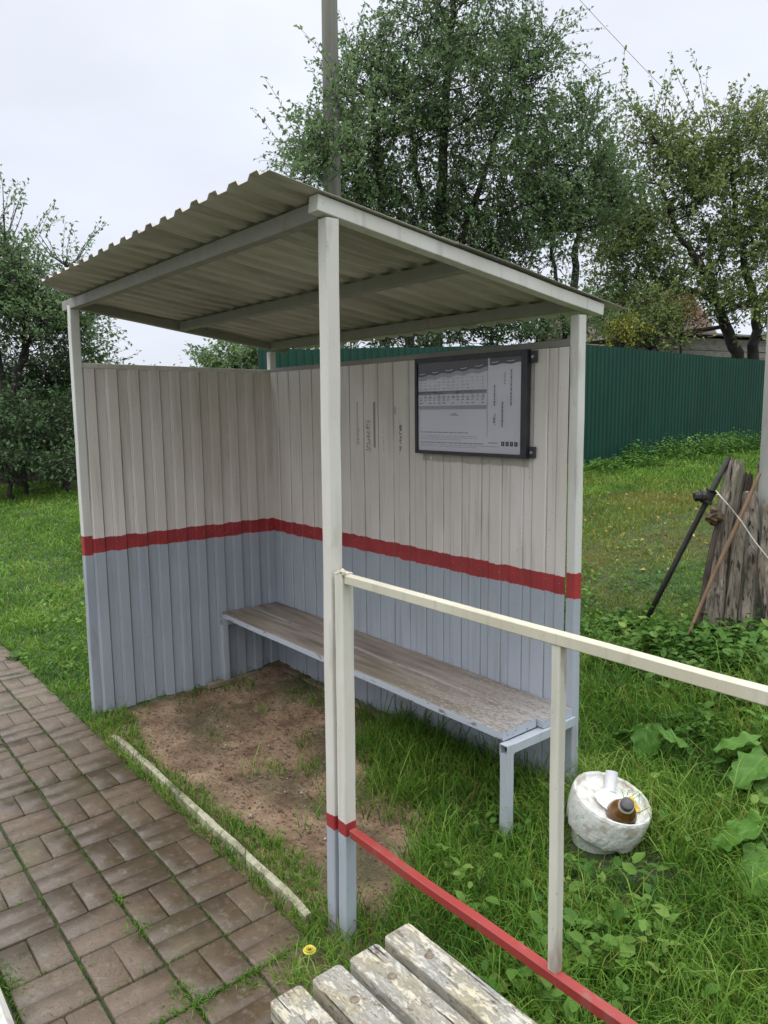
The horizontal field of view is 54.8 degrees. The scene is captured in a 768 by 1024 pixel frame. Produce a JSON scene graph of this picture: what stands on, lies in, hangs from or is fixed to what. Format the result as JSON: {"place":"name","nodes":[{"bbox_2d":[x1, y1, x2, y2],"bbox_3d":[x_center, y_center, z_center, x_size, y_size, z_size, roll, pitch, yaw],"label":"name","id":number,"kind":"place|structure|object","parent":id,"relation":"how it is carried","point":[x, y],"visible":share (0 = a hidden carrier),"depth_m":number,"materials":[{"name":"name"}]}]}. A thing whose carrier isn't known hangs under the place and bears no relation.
{"place":"outdoors","nodes":[
{"label":"outdoors","id":0,"kind":"place"},
{"bbox_2d":[0,644,334,1023],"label":"pavement","id":1,"kind":"structure","parent":0,"point":[188,929],"depth_m":2.49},
{"bbox_2d":[0,989,13,1023],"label":"kerb","id":2,"kind":"structure","parent":1,"relation":"on","point":[5,1016],"depth_m":1.92,"materials":[{"name":"white concrete"}]},
{"bbox_2d":[303,945,315,961],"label":"dandelion","id":3,"kind":"object","parent":1,"relation":"on","point":[307,949],"visible":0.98,"depth_m":2.19,"materials":[{"name":"yellow plant"}]},
{"bbox_2d":[271,924,536,1023],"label":"bench","id":4,"kind":"object","parent":1,"relation":"on","point":[410,974],"visible":1,"depth_m":1.50,"materials":[{"name":"grey wood"}]},
{"bbox_2d":[0,433,767,1023],"bbox_3d":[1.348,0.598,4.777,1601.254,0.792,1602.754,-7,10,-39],"label":"ground","id":5,"kind":"structure","parent":0,"point":[242,727],"depth_m":3.50,"materials":[{"name":"soil"}]},
{"bbox_2d":[0,431,61,500],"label":"bush","id":6,"kind":"object","parent":5,"relation":"on","point":[14,462],"visible":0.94,"depth_m":12.35,"materials":[{"name":"green plant"}]},
{"bbox_2d":[0,372,71,494],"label":"bush","id":7,"kind":"object","parent":5,"relation":"on","point":[8,419],"visible":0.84,"depth_m":12.94,"materials":[{"name":"green plant"}]},
{"bbox_2d":[0,418,76,484],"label":"wooden fence","id":8,"kind":"object","parent":5,"relation":"on","point":[36,475],"depth_m":15.42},
{"bbox_2d":[1,428,76,499],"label":"bush","id":9,"kind":"object","parent":5,"relation":"on","point":[59,473],"visible":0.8,"depth_m":12.41,"materials":[{"name":"green plant"}]},
{"bbox_2d":[7,390,75,488],"bbox_3d":[-5.945,-1.381,13.439,1.612,2.214,1.846,-2,8,-11],"label":"bush","id":10,"kind":"object","parent":5,"relation":"on","point":[62,419],"visible":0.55,"depth_m":13.24,"materials":[{"name":"green plant"}]},
{"bbox_2d":[47,401,74,454],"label":"bush","id":11,"kind":"object","parent":5,"relation":"on","point":[65,428],"visible":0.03,"depth_m":14.21,"materials":[{"name":"green plant"}]},
{"bbox_2d":[0,164,132,487],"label":"leafy tree","id":12,"kind":"object","parent":5,"relation":"on","point":[20,289],"visible":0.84,"depth_m":14.02,"materials":[{"name":"green plant"}]},
{"bbox_2d":[0,320,141,415],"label":"leafy tree","id":13,"kind":"object","parent":5,"relation":"on","point":[45,376],"visible":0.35,"depth_m":15.43,"materials":[{"name":"green plant"}]},
{"bbox_2d":[87,352,181,365],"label":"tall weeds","id":14,"kind":"object","parent":5,"relation":"on","point":[130,363],"depth_m":8.62,"materials":[{"name":"green plant"}]},
{"bbox_2d":[110,734,312,922],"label":"kerb","id":15,"kind":"structure","parent":5,"relation":"on","point":[204,817],"depth_m":2.83,"materials":[{"name":"concrete"}]},
{"bbox_2d":[182,338,257,368],"bbox_3d":[-5.082,-4.358,26.197,4.051,4.464,3.917,-7,10,-39],"label":"round tree","id":16,"kind":"object","parent":5,"relation":"on","point":[239,355],"visible":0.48,"depth_m":25.26,"materials":[{"name":"green plant"}]},
{"bbox_2d":[116,670,422,931],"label":"soil crumbs","id":17,"kind":"object","parent":5,"relation":"on","point":[278,811],"visible":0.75,"depth_m":3.44,"materials":[{"name":"brown soil"}]},
{"bbox_2d":[39,170,625,934],"bbox_3d":[-0.407,0.111,3.440,1.618,2.391,2.360,-7,10,-39],"label":"bus shelter","id":18,"kind":"object","parent":5,"relation":"on","point":[207,496],"visible":0.85,"depth_m":3.61,"materials":[{"name":"paint"}]},
{"bbox_2d":[414,349,537,458],"bbox_3d":[0.376,-0.460,3.200,0.028,0.434,0.699,-7,10,-39],"label":"notice board","id":19,"kind":"object","parent":18,"relation":"attached to","point":[477,404],"visible":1,"depth_m":3.17,"materials":[{"name":"paper"}]},
{"bbox_2d":[321,0,343,348],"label":"utility pole","id":20,"kind":"object","parent":5,"relation":"on","point":[329,26],"visible":0.33,"depth_m":11.24,"materials":[{"name":"grey concrete"}]},
{"bbox_2d":[524,0,723,200],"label":"power line","id":21,"kind":"object","parent":20,"relation":"attached to","point":[608,88],"visible":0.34,"depth_m":15.68,"materials":[{"name":"metal"}]},
{"bbox_2d":[580,0,709,134],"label":"power line","id":22,"kind":"object","parent":20,"relation":"attached to","point":[640,64],"visible":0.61,"depth_m":16.03,"materials":[{"name":"metal"}]},
{"bbox_2d":[292,340,379,348],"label":"bush","id":23,"kind":"object","parent":5,"relation":"on","point":[354,345],"visible":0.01,"depth_m":12.11,"materials":[{"name":"green plant"}]},
{"bbox_2d":[0,444,767,1023],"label":"grass","id":24,"kind":"structure","parent":5,"relation":"on","point":[592,752],"depth_m":2.91,"materials":[{"name":"green plant"}]},
{"bbox_2d":[0,526,767,1023],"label":"ground cover","id":25,"kind":"object","parent":5,"relation":"on","point":[626,948],"visible":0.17,"depth_m":2.32,"materials":[{"name":"green plant"}]},
{"bbox_2d":[219,602,574,846],"bbox_3d":[-0.107,0.954,3.718,0.407,0.538,2.249,-7,10,-39],"label":"bench","id":26,"kind":"object","parent":5,"relation":"on","point":[496,709],"visible":0.87,"depth_m":3.24,"materials":[{"name":"paint"}]},
{"bbox_2d":[361,329,451,347],"bbox_3d":[0.482,-2.083,12.458,2.014,3.053,2.012,-1,8,-3],"label":"bush","id":27,"kind":"object","parent":5,"relation":"on","point":[386,342],"visible":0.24,"depth_m":12.04,"materials":[{"name":"green plant"}]},
{"bbox_2d":[250,0,606,346],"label":"leafy tree","id":28,"kind":"object","parent":5,"relation":"on","point":[450,51],"visible":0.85,"depth_m":13.30,"materials":[{"name":"green plant"}]},
{"bbox_2d":[426,317,560,346],"bbox_3d":[1.866,-2.282,12.576,2.514,3.325,1.843,0,8,5],"label":"bush","id":29,"kind":"object","parent":5,"relation":"on","point":[459,336],"visible":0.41,"depth_m":12.37,"materials":[{"name":"green plant"}]},
{"bbox_2d":[258,344,764,463],"bbox_3d":[4.831,-1.758,13.720,16.091,2.473,0.083,-7,10,-38],"label":"green fence","id":30,"kind":"object","parent":5,"relation":"on","point":[631,395],"visible":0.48,"depth_m":13.75,"materials":[{"name":"metal"}]},
{"bbox_2d":[334,568,767,1023],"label":"railing","id":31,"kind":"object","parent":5,"relation":"on","point":[350,835],"visible":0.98,"depth_m":1.69,"materials":[{"name":"metal"}]},
{"bbox_2d":[499,274,623,341],"bbox_3d":[3.193,-2.516,13.299,2.301,3.456,1.878,-1,8,-3],"label":"bush","id":32,"kind":"object","parent":5,"relation":"on","point":[565,327],"visible":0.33,"depth_m":13.09,"materials":[{"name":"green plant"}]},
{"bbox_2d":[485,57,666,338],"bbox_3d":[3.566,-5.128,15.134,4.314,8.100,3.602,-7,10,-39],"label":"leafy tree","id":33,"kind":"object","parent":5,"relation":"on","point":[580,210],"visible":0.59,"depth_m":14.58,"materials":[{"name":"green plant"}]},
{"bbox_2d":[566,771,651,853],"bbox_3d":[0.827,1.161,2.733,0.291,0.324,0.301,-7,10,-39],"label":"litter bin","id":34,"kind":"object","parent":5,"relation":"on","point":[591,823],"visible":0.7,"depth_m":2.66,"materials":[{"name":"concrete"}]},
{"bbox_2d":[593,788,618,808],"bbox_3d":[0.822,1.046,2.702,0.123,0.028,0.088,-7,10,-39],"label":"paper sheet","id":35,"kind":"object","parent":34,"relation":"in","point":[605,797],"visible":0.72,"depth_m":2.71,"materials":[{"name":"white paper"}]},
{"bbox_2d":[604,770,617,792],"bbox_3d":[0.850,1.011,2.781,0.047,0.084,0.080,4,9,28],"label":"paper cup","id":36,"kind":"object","parent":34,"relation":"in","point":[611,776],"visible":0.91,"depth_m":2.77,"materials":[{"name":"white paper"}]},
{"bbox_2d":[606,797,636,823],"bbox_3d":[0.849,1.068,2.643,0.118,0.153,0.128,-7,10,-39],"label":"bottle","id":37,"kind":"object","parent":34,"relation":"in","point":[622,810],"visible":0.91,"depth_m":2.59,"materials":[{"name":"brown glass"}]},
{"bbox_2d":[629,796,640,811],"bbox_3d":[0.911,1.066,2.702,0.032,0.030,0.070,-3,8,-16],"label":"wrapper","id":38,"kind":"object","parent":34,"relation":"in","point":[637,808],"visible":0.57,"depth_m":2.70,"materials":[{"name":"yellow plastic"}]},
{"bbox_2d":[593,308,655,347],"bbox_3d":[4.610,-2.521,14.599,1.955,3.052,1.338,-7,10,-39],"label":"bush","id":39,"kind":"object","parent":5,"relation":"on","point":[624,326],"visible":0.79,"depth_m":14.15,"materials":[{"name":"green plant"}]},
{"bbox_2d":[583,481,717,635],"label":"fallen leaves","id":40,"kind":"object","parent":5,"relation":"on","point":[643,568],"visible":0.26,"depth_m":6.97,"materials":[{"name":"yellow plant"}]},
{"bbox_2d":[612,722,689,764],"bbox_3d":[1.113,0.973,3.153,0.192,0.200,0.333,-7,10,-39],"label":"burdock","id":41,"kind":"object","parent":5,"relation":"on","point":[647,738],"visible":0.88,"depth_m":3.10,"materials":[{"name":"green plant"}]},
{"bbox_2d":[587,292,715,352],"bbox_3d":[5.430,-2.827,15.143,2.502,3.433,1.921,-7,10,-39],"label":"bush","id":42,"kind":"object","parent":5,"relation":"on","point":[650,334],"visible":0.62,"depth_m":14.99,"materials":[{"name":"green plant"}]},
{"bbox_2d":[618,272,698,350],"bbox_3d":[5.597,-3.082,15.456,1.945,3.846,1.642,-7,10,-39],"label":"bush","id":43,"kind":"object","parent":5,"relation":"on","point":[651,297],"visible":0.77,"depth_m":15.12,"materials":[{"name":"green plant"}]},
{"bbox_2d":[559,45,767,359],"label":"apple tree","id":44,"kind":"object","parent":5,"relation":"on","point":[705,174],"visible":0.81,"depth_m":17.08,"materials":[{"name":"green plant"}]},
{"bbox_2d":[567,427,760,473],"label":"nettles","id":45,"kind":"object","parent":5,"relation":"on","point":[707,448],"visible":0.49,"depth_m":13.29,"materials":[{"name":"green plant"}]},
{"bbox_2d":[564,604,767,736],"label":"nettles","id":46,"kind":"object","parent":5,"relation":"on","point":[705,640],"visible":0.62,"depth_m":3.98,"materials":[{"name":"green plant"}]},
{"bbox_2d":[586,332,766,359],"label":"plank shed","id":47,"kind":"structure","parent":5,"relation":"on","point":[715,345],"depth_m":20.45,"materials":[{"name":"grey wood"}]},
{"bbox_2d":[646,288,709,353],"bbox_3d":[6.147,-2.951,15.809,1.283,3.477,1.675,1,8,12],"label":"bush","id":48,"kind":"object","parent":5,"relation":"on","point":[691,317],"visible":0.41,"depth_m":15.47,"materials":[{"name":"green plant"}]},
{"bbox_2d":[644,456,730,620],"bbox_3d":[1.782,0.210,4.402,0.484,1.081,0.081,0,8,6],"label":"iron pipe","id":49,"kind":"object","parent":5,"relation":"on","point":[703,497],"visible":0.95,"depth_m":4.37,"materials":[{"name":"black metal"}]},
{"bbox_2d":[693,522,721,634],"bbox_3d":[1.826,0.395,4.196,0.043,0.783,0.322,7,11,44],"label":"log","id":50,"kind":"object","parent":5,"relation":"on","point":[709,559],"visible":0.66,"depth_m":4.19,"materials":[{"name":"grey wood"}]},
{"bbox_2d":[705,506,723,525],"bbox_3d":[1.880,0.025,4.225,0.108,0.113,0.070,0,8,4],"label":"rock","id":51,"kind":"object","parent":50,"relation":"attached to","point":[714,516],"visible":1,"depth_m":4.20,"materials":[{"name":"brown stone"}]},
{"bbox_2d":[701,456,743,631],"bbox_3d":[1.938,0.233,4.274,0.132,1.097,0.393,6,10,39],"label":"log","id":52,"kind":"object","parent":5,"relation":"on","point":[715,606],"visible":0.59,"depth_m":4.26,"materials":[{"name":"grey wood"}]},
{"bbox_2d":[687,473,761,636],"bbox_3d":[1.907,0.244,4.161,0.552,0.906,0.026,-4,9,-26],"label":"stick","id":53,"kind":"object","parent":5,"relation":"on","point":[731,535],"visible":0.9,"depth_m":4.16,"materials":[{"name":"brown wood"}]},
{"bbox_2d":[724,511,748,632],"bbox_3d":[1.992,0.393,4.206,0.068,0.794,0.352,5,9,34],"label":"log","id":54,"kind":"object","parent":5,"relation":"on","point":[732,598],"visible":0.73,"depth_m":4.19,"materials":[{"name":"grey wood"}]},
{"bbox_2d":[707,811,767,902],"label":"burdock","id":55,"kind":"object","parent":5,"relation":"on","point":[753,830],"visible":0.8,"depth_m":2.44,"materials":[{"name":"green plant"}]},
{"bbox_2d":[710,713,767,812],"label":"burdock","id":56,"kind":"object","parent":5,"relation":"on","point":[753,762],"visible":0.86,"depth_m":2.83,"materials":[{"name":"green plant"}]},
{"bbox_2d":[727,471,752,620],"bbox_3d":[2.192,0.288,4.624,0.102,1.104,0.294,6,10,42],"label":"log","id":57,"kind":"object","parent":5,"relation":"on","point":[747,482],"visible":0.11,"depth_m":4.61,"materials":[{"name":"grey wood"}]},
{"bbox_2d":[738,491,759,636],"bbox_3d":[2.106,0.355,4.276,0.103,0.953,0.417,3,8,23],"label":"log","id":58,"kind":"object","parent":5,"relation":"on","point":[748,588],"visible":0.66,"depth_m":4.24,"materials":[{"name":"grey wood"}]},
{"bbox_2d":[755,459,759,492],"bbox_3d":[2.295,0.274,4.527,0.085,1.194,0.299,3,9,25],"label":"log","id":59,"kind":"object","parent":5,"relation":"on","point":[757,473],"visible":0.03,"depth_m":4.53,"materials":[{"name":"grey wood"}]},
{"bbox_2d":[755,319,767,631],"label":"utility pole","id":60,"kind":"object","parent":5,"relation":"on","point":[763,484],"visible":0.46,"depth_m":4.40,"materials":[{"name":"metal"}]},
{"bbox_2d":[758,499,767,629],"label":"log","id":61,"kind":"object","parent":5,"relation":"on","point":[763,570],"visible":0.75,"depth_m":4.15,"materials":[{"name":"grey wood"}]},
{"bbox_2d":[715,490,767,558],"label":"rope","id":62,"kind":"object","parent":61,"relation":"attached to","point":[743,524],"visible":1,"depth_m":4.14,"materials":[{"name":"white fabric"}]},
{"bbox_2d":[0,0,767,399],"label":"sky","id":63,"kind":"structure","parent":0,"point":[129,114],"materials":[{"name":"white"}]},
{"bbox_2d":[535,294,716,345],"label":"house","id":64,"kind":"structure","parent":0,"point":[689,327],"depth_m":25.18,"materials":[{"name":"wood"}]}
]}

